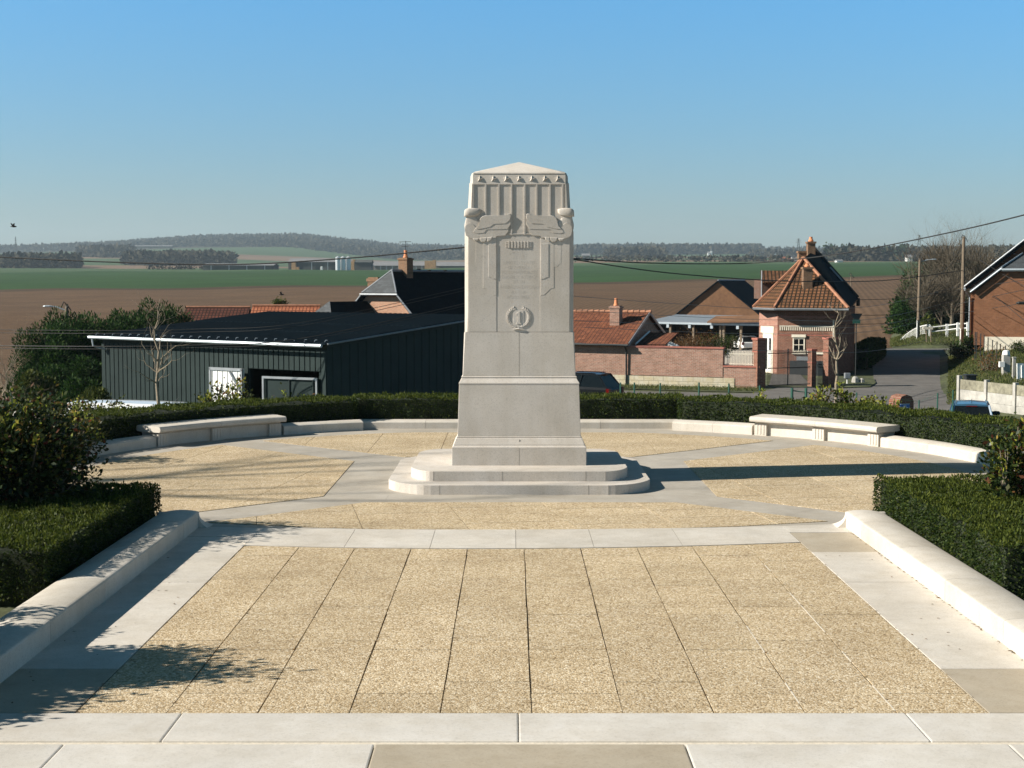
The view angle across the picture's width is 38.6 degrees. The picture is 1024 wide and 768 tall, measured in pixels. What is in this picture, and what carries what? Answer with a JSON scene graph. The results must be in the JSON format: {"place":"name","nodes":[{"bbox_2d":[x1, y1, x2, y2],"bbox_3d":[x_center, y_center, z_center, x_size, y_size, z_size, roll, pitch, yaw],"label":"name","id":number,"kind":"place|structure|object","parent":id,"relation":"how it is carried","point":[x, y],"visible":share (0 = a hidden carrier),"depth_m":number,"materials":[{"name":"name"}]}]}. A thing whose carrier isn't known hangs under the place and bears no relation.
{"place":"outdoors","nodes":[
{"label":"outdoors","id":0,"kind":"place"},
{"bbox_2d":[0,607,15,617],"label":"ground","id":1,"kind":"structure","parent":0,"point":[4,611],"depth_m":15.47,"materials":[{"name":"green plant"}]},
{"bbox_2d":[0,381,114,509],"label":"broadleaf shrub","id":2,"kind":"object","parent":1,"relation":"on","point":[34,464],"visible":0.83,"depth_m":19.16,"materials":[{"name":"green plant"}]},
{"bbox_2d":[21,396,112,461],"bbox_3d":[-8.481,0.991,27.707,1.668,1.576,1.597,0,4,0],"label":"broadleaf shrub","id":3,"kind":"object","parent":1,"relation":"on","point":[90,427],"visible":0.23,"depth_m":27.82,"materials":[{"name":"green plant"}]},
{"bbox_2d":[0,480,161,606],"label":"box hedge","id":4,"kind":"object","parent":1,"relation":"on","point":[44,544],"visible":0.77,"depth_m":17.26,"materials":[{"name":"green plant"}]},
{"bbox_2d":[76,385,113,399],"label":"bush","id":5,"kind":"object","parent":1,"relation":"on","point":[102,392],"visible":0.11,"depth_m":54.08,"materials":[{"name":"green plant"}]},
{"bbox_2d":[65,389,131,413],"bbox_3d":[-10.276,0.823,36.024,1.959,1.324,1.687,4,5,42],"label":"broadleaf shrub","id":6,"kind":"object","parent":1,"relation":"on","point":[114,403],"visible":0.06,"depth_m":36.02,"materials":[{"name":"green plant"}]},
{"bbox_2d":[0,510,212,682],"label":"kerb wall","id":7,"kind":"structure","parent":1,"relation":"on","point":[33,626],"depth_m":15.29,"materials":[{"name":"white stone"}]},
{"bbox_2d":[64,397,189,414],"bbox_3d":[-12.241,1.412,44.699,4.772,2.136,2.370,1,4,16],"label":"white van","id":8,"kind":"object","parent":1,"relation":"on","point":[139,403],"visible":0.03,"depth_m":44.02,"materials":[{"name":"paint"}]},
{"bbox_2d":[123,294,191,404],"bbox_3d":[-9.771,-0.816,41.098,2.079,3.943,1.805,0,4,0],"label":"bare sapling","id":9,"kind":"object","parent":1,"relation":"on","point":[158,369],"visible":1,"depth_m":41.01,"materials":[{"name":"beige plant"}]},
{"bbox_2d":[57,393,358,440],"bbox_3d":[-7.836,1.079,28.205,4.161,0.904,15.297,1,4,20],"label":"box hedge","id":10,"kind":"object","parent":1,"relation":"on","point":[122,423],"visible":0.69,"depth_m":32.40,"materials":[{"name":"green plant"}]},
{"bbox_2d":[79,419,362,455],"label":"kerb wall","id":11,"kind":"structure","parent":1,"relation":"on","point":[129,443],"depth_m":32.61,"materials":[{"name":"white stone"}]},
{"bbox_2d":[194,375,253,405],"bbox_3d":[-7.288,0.438,37.618,1.490,1.418,1.436,2,4,24],"label":"broadleaf shrub","id":12,"kind":"object","parent":1,"relation":"on","point":[209,396],"visible":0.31,"depth_m":37.51,"materials":[{"name":"green plant"}]},
{"bbox_2d":[0,744,1023,767],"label":"tread","id":13,"kind":"object","parent":1,"relation":"on","point":[360,756],"visible":0.95,"depth_m":10.07,"materials":[{"name":"stone"}]},
{"bbox_2d":[0,715,1023,746],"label":"mortar bed","id":14,"kind":"object","parent":1,"relation":"on","point":[685,744],"depth_m":10.81,"materials":[{"name":"concrete"}]},
{"bbox_2d":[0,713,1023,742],"bbox_3d":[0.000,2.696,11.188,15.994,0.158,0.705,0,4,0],"label":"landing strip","id":15,"kind":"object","parent":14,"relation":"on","point":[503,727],"visible":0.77,"depth_m":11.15,"materials":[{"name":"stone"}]},
{"bbox_2d":[351,389,686,418],"bbox_3d":[0.152,0.589,34.906,8.013,0.946,1.277,0,4,0],"label":"box hedge","id":16,"kind":"object","parent":1,"relation":"on","point":[594,405],"visible":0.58,"depth_m":34.42,"materials":[{"name":"green plant"}]},
{"bbox_2d":[360,419,681,428],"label":"kerb wall","id":17,"kind":"structure","parent":1,"relation":"on","point":[453,423],"depth_m":33.87,"materials":[{"name":"white stone"}]},
{"bbox_2d":[368,744,692,767],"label":"beige tread","id":18,"kind":"object","parent":1,"relation":"on","point":[530,756],"visible":1,"depth_m":10.05,"materials":[{"name":"stone"}]},
{"bbox_2d":[816,301,846,402],"bbox_3d":[10.248,-1.132,46.929,1.198,3.805,1.749,1,4,16],"label":"bare sapling","id":19,"kind":"object","parent":1,"relation":"on","point":[836,359],"visible":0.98,"depth_m":47.03,"materials":[{"name":"brown plant"}]},
{"bbox_2d":[672,419,1010,465],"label":"kerb wall","id":20,"kind":"structure","parent":1,"relation":"on","point":[956,451],"depth_m":29.69,"materials":[{"name":"white stone"}]},
{"bbox_2d":[677,393,1023,453],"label":"box hedge","id":21,"kind":"object","parent":1,"relation":"on","point":[950,426],"visible":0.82,"depth_m":31.34,"materials":[{"name":"green plant"}]},
{"bbox_2d":[833,510,1023,658],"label":"kerb wall","id":22,"kind":"structure","parent":1,"relation":"on","point":[992,608],"depth_m":15.94,"materials":[{"name":"white stone"}]},
{"bbox_2d":[871,471,1023,599],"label":"box hedge","id":23,"kind":"object","parent":1,"relation":"on","point":[963,519],"visible":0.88,"depth_m":17.87,"materials":[{"name":"green plant"}]},
{"bbox_2d":[945,399,999,419],"bbox_3d":[16.199,1.247,51.706,2.070,1.686,4.020,1,4,16],"label":"parked car","id":24,"kind":"object","parent":1,"relation":"on","point":[972,407],"visible":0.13,"depth_m":50.27,"materials":[{"name":"blue paint"}]},
{"bbox_2d":[972,412,1023,500],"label":"broadleaf shrub","id":25,"kind":"object","parent":1,"relation":"on","point":[1006,475],"visible":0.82,"depth_m":18.95,"materials":[{"name":"green plant"}]},
{"bbox_2d":[0,246,276,252],"bbox_3d":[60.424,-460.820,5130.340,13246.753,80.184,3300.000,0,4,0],"label":"hills","id":26,"kind":"structure","parent":0,"point":[160,248],"depth_m":3560.51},
{"bbox_2d":[0,242,76,252],"bbox_3d":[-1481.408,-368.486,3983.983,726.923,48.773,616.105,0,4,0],"label":"tree belt","id":27,"kind":"object","parent":26,"relation":"on","point":[33,247],"visible":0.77,"depth_m":3754.34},
{"bbox_2d":[62,232,464,259],"bbox_3d":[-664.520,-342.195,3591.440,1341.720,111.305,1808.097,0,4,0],"label":"hill woods","id":28,"kind":"object","parent":26,"relation":"on","point":[342,245],"visible":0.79,"depth_m":3600.75,"materials":[{"name":"plant"}]},
{"bbox_2d":[574,242,763,254],"bbox_3d":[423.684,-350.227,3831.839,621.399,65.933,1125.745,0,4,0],"label":"plateau woods","id":29,"kind":"object","parent":26,"relation":"on","point":[672,249],"visible":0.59,"depth_m":3434.63,"materials":[{"name":"plant"}]},
{"bbox_2d":[0,247,759,260],"bbox_3d":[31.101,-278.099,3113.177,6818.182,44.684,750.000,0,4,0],"label":"fields","id":30,"kind":"structure","parent":0,"point":[286,251],"depth_m":3088.66,"materials":[{"name":"plant"}]},
{"bbox_2d":[748,247,823,256],"bbox_3d":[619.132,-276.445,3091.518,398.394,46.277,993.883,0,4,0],"label":"village trees","id":31,"kind":"object","parent":30,"relation":"on","point":[779,251],"visible":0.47,"depth_m":2734.89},
{"bbox_2d":[83,258,775,266],"bbox_3d":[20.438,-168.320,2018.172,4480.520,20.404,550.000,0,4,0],"label":"meadow","id":32,"kind":"structure","parent":0,"point":[238,261],"depth_m":2059.64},
{"bbox_2d":[119,248,238,265],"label":"long grove","id":33,"kind":"object","parent":32,"relation":"on","point":[187,256],"visible":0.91,"depth_m":1712.31,"materials":[{"name":"plant"}]},
{"bbox_2d":[81,254,796,261],"bbox_3d":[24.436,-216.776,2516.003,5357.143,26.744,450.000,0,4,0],"label":"bare field","id":34,"kind":"structure","parent":0,"point":[263,257],"depth_m":2513.61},
{"bbox_2d":[75,243,136,257],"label":"hillside grove","id":35,"kind":"object","parent":34,"relation":"on","point":[116,250],"visible":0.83,"depth_m":2445.12,"materials":[{"name":"plant"}]},
{"bbox_2d":[602,245,668,257],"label":"plateau grove","id":36,"kind":"object","parent":34,"relation":"on","point":[658,250],"visible":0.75,"depth_m":2388.22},
{"bbox_2d":[0,275,935,291],"bbox_3d":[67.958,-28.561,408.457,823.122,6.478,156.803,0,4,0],"label":"field margin","id":37,"kind":"object","parent":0,"point":[288,286],"visible":0.59,"depth_m":397.14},
{"bbox_2d":[0,276,967,399],"bbox_3d":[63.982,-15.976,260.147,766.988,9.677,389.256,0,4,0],"label":"ploughed field","id":38,"kind":"structure","parent":0,"point":[16,307],"depth_m":279.69,"materials":[{"name":"soil"}]},
{"bbox_2d":[38,306,104,386],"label":"conifer","id":39,"kind":"object","parent":38,"relation":"on","point":[81,340],"visible":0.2,"depth_m":69.81,"materials":[{"name":"green plant"}]},
{"bbox_2d":[75,311,126,365],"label":"conifer","id":40,"kind":"object","parent":38,"relation":"on","point":[110,326],"visible":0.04,"depth_m":71.49,"materials":[{"name":"green plant"}]},
{"bbox_2d":[102,307,148,329],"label":"conifer","id":41,"kind":"object","parent":38,"relation":"on","point":[128,319],"visible":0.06,"depth_m":74.48,"materials":[{"name":"green plant"}]},
{"bbox_2d":[132,295,167,328],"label":"conifer","id":42,"kind":"object","parent":38,"relation":"on","point":[151,316],"visible":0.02,"depth_m":76.76,"materials":[{"name":"green plant"}]},
{"bbox_2d":[156,300,196,324],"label":"conifer","id":43,"kind":"object","parent":38,"relation":"on","point":[174,317],"visible":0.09,"depth_m":77.89,"materials":[{"name":"plant"}]},
{"bbox_2d":[675,280,759,315],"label":"brown barn","id":44,"kind":"structure","parent":38,"relation":"on","point":[726,295],"depth_m":175.97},
{"bbox_2d":[0,263,969,289],"bbox_3d":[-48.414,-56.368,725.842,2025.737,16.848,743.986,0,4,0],"label":"green field","id":45,"kind":"structure","parent":0,"point":[93,279],"depth_m":625.12,"materials":[{"name":"plant"}]},
{"bbox_2d":[82,260,888,268],"bbox_3d":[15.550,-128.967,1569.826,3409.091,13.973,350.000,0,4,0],"label":"bare field","id":46,"kind":"structure","parent":0,"point":[113,267],"depth_m":1486.19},
{"bbox_2d":[0,250,83,267],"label":"grove","id":47,"kind":"object","parent":46,"relation":"on","point":[18,263],"visible":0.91,"depth_m":1410.94,"materials":[{"name":"plant"}]},
{"bbox_2d":[575,254,793,261],"bbox_3d":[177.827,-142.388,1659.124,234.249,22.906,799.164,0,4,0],"label":"field scrub","id":48,"kind":"object","parent":46,"relation":"on","point":[710,257],"visible":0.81,"depth_m":1481.81,"materials":[{"name":"plant"}]},
{"bbox_2d":[821,243,1013,260],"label":"parkland trees","id":49,"kind":"object","parent":46,"relation":"on","point":[875,254],"visible":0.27,"depth_m":1468.17,"materials":[{"name":"plant"}]},
{"bbox_2d":[0,261,993,272],"bbox_3d":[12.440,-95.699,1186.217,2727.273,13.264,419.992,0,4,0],"label":"meadow","id":50,"kind":"structure","parent":0,"point":[3,270],"depth_m":1167.69,"materials":[{"name":"plant"}]},
{"bbox_2d":[202,263,278,269],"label":"shed","id":51,"kind":"structure","parent":50,"relation":"on","point":[246,267],"depth_m":1071.71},
{"bbox_2d":[288,258,340,269],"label":"barn","id":52,"kind":"structure","parent":50,"relation":"on","point":[325,265],"depth_m":1076.64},
{"bbox_2d":[373,261,424,269],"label":"barn","id":53,"kind":"structure","parent":50,"relation":"on","point":[383,265],"depth_m":1106.65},
{"bbox_2d":[22,543,987,714],"bbox_3d":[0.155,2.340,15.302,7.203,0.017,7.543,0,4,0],"label":"path lanes","id":54,"kind":"structure","parent":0,"point":[322,670],"depth_m":13.91,"materials":[{"name":"concrete"}]},
{"bbox_2d":[0,533,1023,712],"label":"beige slabs","id":55,"kind":"structure","parent":54,"relation":"on","point":[73,690],"depth_m":12.35,"materials":[{"name":"stone"}]},
{"bbox_2d":[19,537,1023,669],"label":"path border","id":56,"kind":"object","parent":54,"relation":"on","point":[140,610],"visible":0.79,"depth_m":15.04,"materials":[{"name":"white stone"}]},
{"bbox_2d":[0,348,1023,419],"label":"village ground","id":57,"kind":"structure","parent":0,"point":[867,373],"depth_m":82.50,"materials":[{"name":"asphalt"}]},
{"bbox_2d":[9,368,60,405],"bbox_3d":[-19.655,0.446,60.199,2.241,2.218,2.348,-2,4,-25],"label":"bush","id":58,"kind":"object","parent":57,"relation":"on","point":[41,379],"visible":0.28,"depth_m":59.91,"materials":[{"name":"green plant"}]},
{"bbox_2d":[7,317,76,398],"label":"conifer","id":59,"kind":"object","parent":57,"relation":"on","point":[58,355],"visible":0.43,"depth_m":67.50,"materials":[{"name":"green plant"}]},
{"bbox_2d":[35,362,84,392],"bbox_3d":[-19.934,0.141,64.087,2.632,2.283,2.417,2,4,23],"label":"bush","id":60,"kind":"object","parent":57,"relation":"on","point":[59,373],"visible":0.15,"depth_m":63.74,"materials":[{"name":"green plant"}]},
{"bbox_2d":[48,373,101,409],"bbox_3d":[-17.370,0.599,58.371,2.531,2.171,2.504,0,4,0],"label":"bush","id":61,"kind":"object","parent":57,"relation":"on","point":[73,391],"visible":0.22,"depth_m":57.96,"materials":[{"name":"green plant"}]},
{"bbox_2d":[68,352,101,388],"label":"bush","id":62,"kind":"object","parent":57,"relation":"on","point":[85,367],"visible":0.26,"depth_m":64.60,"materials":[{"name":"green plant"}]},
{"bbox_2d":[183,306,250,321],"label":"tiled shed","id":63,"kind":"structure","parent":57,"relation":"on","point":[202,312],"depth_m":85.52,"materials":[{"name":"tile"}]},
{"bbox_2d":[87,311,464,406],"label":"metal barn","id":64,"kind":"structure","parent":57,"relation":"on","point":[421,354],"depth_m":53.98,"materials":[{"name":"metal"}]},
{"bbox_2d":[209,367,244,400],"bbox_3d":[-10.249,0.673,52.494,1.660,2.520,0.175,3,5,35],"label":"door","id":65,"kind":"structure","parent":64,"relation":"in","point":[218,374],"depth_m":52.48,"materials":[{"name":"white paint"}]},
{"bbox_2d":[262,376,318,399],"bbox_3d":[-7.689,0.850,50.831,2.320,2.200,0.160,2,4,27],"label":"window","id":66,"kind":"structure","parent":64,"relation":"in","point":[271,385],"depth_m":50.78,"materials":[{"name":"metal"}]},
{"bbox_2d":[251,304,320,312],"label":"tiled shed","id":67,"kind":"structure","parent":57,"relation":"on","point":[256,308],"depth_m":83.76,"materials":[{"name":"tile"}]},
{"bbox_2d":[315,301,374,312],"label":"outbuilding","id":68,"kind":"structure","parent":57,"relation":"on","point":[347,306],"depth_m":80.77,"materials":[{"name":"brick"}]},
{"bbox_2d":[356,241,464,314],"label":"slate house","id":69,"kind":"structure","parent":57,"relation":"on","point":[405,281],"depth_m":82.78,"materials":[{"name":"stone"}]},
{"bbox_2d":[573,298,665,384],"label":"brick cottage","id":70,"kind":"structure","parent":57,"relation":"on","point":[596,355],"depth_m":80.54,"materials":[{"name":"orange tile"}]},
{"bbox_2d":[635,331,677,375],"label":"lean to","id":71,"kind":"object","parent":57,"relation":"on","point":[655,339],"visible":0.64,"depth_m":80.57,"materials":[{"name":"brick"}]},
{"bbox_2d":[619,383,758,391],"bbox_3d":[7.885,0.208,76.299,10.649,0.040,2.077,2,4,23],"label":"grass verge","id":72,"kind":"object","parent":57,"relation":"on","point":[694,389],"depth_m":75.22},
{"bbox_2d":[627,345,759,387],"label":"brick wall","id":73,"kind":"structure","parent":57,"relation":"on","point":[681,365],"depth_m":78.08,"materials":[{"name":"brick"}]},
{"bbox_2d":[696,332,741,357],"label":"bush","id":74,"kind":"object","parent":57,"relation":"on","point":[729,345],"visible":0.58,"depth_m":95.74,"materials":[{"name":"green plant"}]},
{"bbox_2d":[752,338,766,387],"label":"gate pier","id":75,"kind":"structure","parent":57,"relation":"on","point":[760,355],"depth_m":76.52,"materials":[{"name":"brick"}]},
{"bbox_2d":[752,237,859,375],"bbox_3d":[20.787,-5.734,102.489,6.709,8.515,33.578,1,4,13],"label":"brick house","id":76,"kind":"structure","parent":57,"relation":"on","point":[785,306],"depth_m":88.10,"materials":[{"name":"orange brick"}]},
{"bbox_2d":[807,349,816,386],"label":"gate pier","id":77,"kind":"structure","parent":57,"relation":"on","point":[811,376],"depth_m":78.17,"materials":[{"name":"brick"}]},
{"bbox_2d":[767,349,810,385],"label":"iron gate","id":78,"kind":"structure","parent":77,"relation":"attached to","point":[789,360],"depth_m":77.40,"materials":[{"name":"metal"}]},
{"bbox_2d":[822,337,837,387],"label":"gate pier","id":79,"kind":"structure","parent":57,"relation":"on","point":[829,376],"depth_m":77.53,"materials":[{"name":"brick"}]},
{"bbox_2d":[854,336,887,369],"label":"tall hedge","id":80,"kind":"object","parent":57,"relation":"on","point":[869,359],"visible":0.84,"depth_m":95.64,"materials":[{"name":"plant"}]},
{"bbox_2d":[891,322,966,348],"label":"grass mound","id":81,"kind":"object","parent":57,"relation":"on","point":[928,345],"depth_m":125.95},
{"bbox_2d":[881,293,932,334],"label":"evergreen tree","id":82,"kind":"object","parent":81,"relation":"on","point":[900,307],"visible":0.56,"depth_m":140.96,"materials":[{"name":"green plant"}]},
{"bbox_2d":[890,259,956,317],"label":"bare tree","id":83,"kind":"object","parent":81,"relation":"on","point":[905,296],"visible":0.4,"depth_m":136.46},
{"bbox_2d":[889,329,967,346],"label":"grass tufts","id":84,"kind":"object","parent":81,"relation":"on","point":[897,341],"visible":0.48,"depth_m":127.15,"materials":[{"name":"plant"}]},
{"bbox_2d":[892,225,966,317],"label":"bare tree","id":85,"kind":"object","parent":81,"relation":"on","point":[922,264],"visible":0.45,"depth_m":142.20,"materials":[{"name":"plant"}]},
{"bbox_2d":[907,251,976,328],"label":"bare tree","id":86,"kind":"object","parent":81,"relation":"on","point":[936,300],"visible":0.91,"depth_m":133.27,"materials":[{"name":"plant"}]},
{"bbox_2d":[910,206,993,323],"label":"bare tree","id":87,"kind":"object","parent":81,"relation":"on","point":[943,265],"visible":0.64,"depth_m":138.95,"materials":[{"name":"grey plant"}]},
{"bbox_2d":[933,228,1020,305],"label":"bare tree","id":88,"kind":"object","parent":81,"relation":"on","point":[955,259],"visible":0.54,"depth_m":137.21,"materials":[{"name":"brown plant"}]},
{"bbox_2d":[955,234,1013,298],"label":"bare tree","id":89,"kind":"object","parent":81,"relation":"on","point":[977,270],"visible":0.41,"depth_m":135.84,"materials":[{"name":"brown plant"}]},
{"bbox_2d":[959,234,967,350],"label":"utility pole","id":90,"kind":"object","parent":57,"relation":"on","point":[962,292],"visible":0.81,"depth_m":103.70,"materials":[{"name":"brown wood"}]},
{"bbox_2d":[574,259,962,281],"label":"overhead cable","id":91,"kind":"object","parent":90,"relation":"attached to","point":[751,279],"visible":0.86,"depth_m":68.49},
{"bbox_2d":[946,347,1023,404],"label":"grass tufts","id":92,"kind":"object","parent":57,"relation":"on","point":[955,370],"visible":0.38,"depth_m":81.14,"materials":[{"name":"plant"}]},
{"bbox_2d":[956,375,1023,414],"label":"concrete panel fence","id":93,"kind":"object","parent":57,"relation":"on","point":[1000,397],"visible":0.7,"depth_m":61.80,"materials":[{"name":"concrete"}]},
{"bbox_2d":[963,239,1023,353],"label":"brick house","id":94,"kind":"structure","parent":57,"relation":"on","point":[1004,325],"depth_m":91.48,"materials":[{"name":"brick"}]},
{"bbox_2d":[970,343,1016,372],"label":"bush","id":95,"kind":"object","parent":57,"relation":"on","point":[993,367],"visible":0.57,"depth_m":77.02,"materials":[{"name":"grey plant"}]},
{"bbox_2d":[0,0,1023,247],"label":"sky","id":96,"kind":"structure","parent":0,"point":[768,123],"materials":[{"name":"blue"}]},
{"bbox_2d":[73,428,989,539],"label":"paving","id":97,"kind":"structure","parent":0,"point":[673,477],"depth_m":25.44,"materials":[{"name":"stone"}]},
{"bbox_2d":[136,414,286,446],"bbox_3d":[-6.417,1.010,31.506,0.863,0.480,3.514,4,5,43],"label":"stone bench","id":98,"kind":"object","parent":97,"relation":"on","point":[187,431],"visible":0.93,"depth_m":31.33,"materials":[{"name":"white stone"}]},
{"bbox_2d":[203,434,830,529],"bbox_3d":[0.130,1.554,26.473,15.993,0.004,13.040,0,4,0],"label":"panel bed","id":99,"kind":"object","parent":97,"relation":"on","point":[450,507],"visible":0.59,"depth_m":22.15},
{"bbox_2d":[74,432,984,530],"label":"aggregate panels","id":100,"kind":"object","parent":99,"relation":"on","point":[208,478],"visible":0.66,"depth_m":24.75,"materials":[{"name":"concrete"}]},
{"bbox_2d":[389,162,649,494],"bbox_3d":[0.120,-1.061,25.236,4.300,5.490,4.122,0,4,0],"label":"war monument","id":101,"kind":"object","parent":97,"relation":"on","point":[519,431],"visible":1,"depth_m":24.55,"materials":[{"name":"stone"}]},
{"bbox_2d":[187,524,851,549],"bbox_3d":[0.032,2.037,19.588,9.257,0.022,1.904,0,4,0],"label":"paving band","id":102,"kind":"object","parent":97,"relation":"on","point":[484,539],"visible":0.95,"depth_m":19.42,"materials":[{"name":"white stone"}]},
{"bbox_2d":[749,414,899,446],"bbox_3d":[6.677,1.010,31.506,0.863,0.480,3.514,-4,5,-43],"label":"stone bench","id":103,"kind":"object","parent":97,"relation":"on","point":[848,431],"visible":0.91,"depth_m":31.33,"materials":[{"name":"white stone"}]},
{"bbox_2d":[725,349,751,365],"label":"yard","id":104,"kind":"structure","parent":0,"point":[744,357],"depth_m":107.10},
{"bbox_2d":[656,314,758,349],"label":"carport","id":105,"kind":"object","parent":104,"relation":"on","point":[698,322],"visible":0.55,"depth_m":149.70,"materials":[{"name":"metal"}]},
{"bbox_2d":[623,349,950,412],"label":"road","id":106,"kind":"structure","parent":0,"point":[914,374],"depth_m":78.55,"materials":[{"name":"asphalt"}]},
{"bbox_2d":[576,371,623,395],"bbox_3d":[2.800,0.138,65.666,4.120,1.686,2.240,2,4,27],"label":"parked car","id":107,"kind":"object","parent":106,"relation":"on","point":[595,381],"visible":0.16,"depth_m":64.59,"materials":[{"name":"black paint"}]},
{"bbox_3d":[0.254,-1.713,54.007,0.518,7.468,0.250,0,4,0],"label":"utility pole","id":108,"kind":"object","parent":106,"relation":"on","visible":0},
{"bbox_2d":[0,247,464,264],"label":"overhead cable","id":109,"kind":"object","parent":108,"relation":"attached to","point":[235,264],"visible":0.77,"depth_m":56.71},
{"bbox_2d":[0,303,464,346],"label":"overhead cable","id":110,"kind":"object","parent":108,"relation":"attached to","point":[234,344],"visible":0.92,"depth_m":50.16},
{"bbox_2d":[574,214,1023,263],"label":"overhead cable","id":111,"kind":"object","parent":108,"relation":"attached to","point":[808,257],"visible":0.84,"depth_m":61.89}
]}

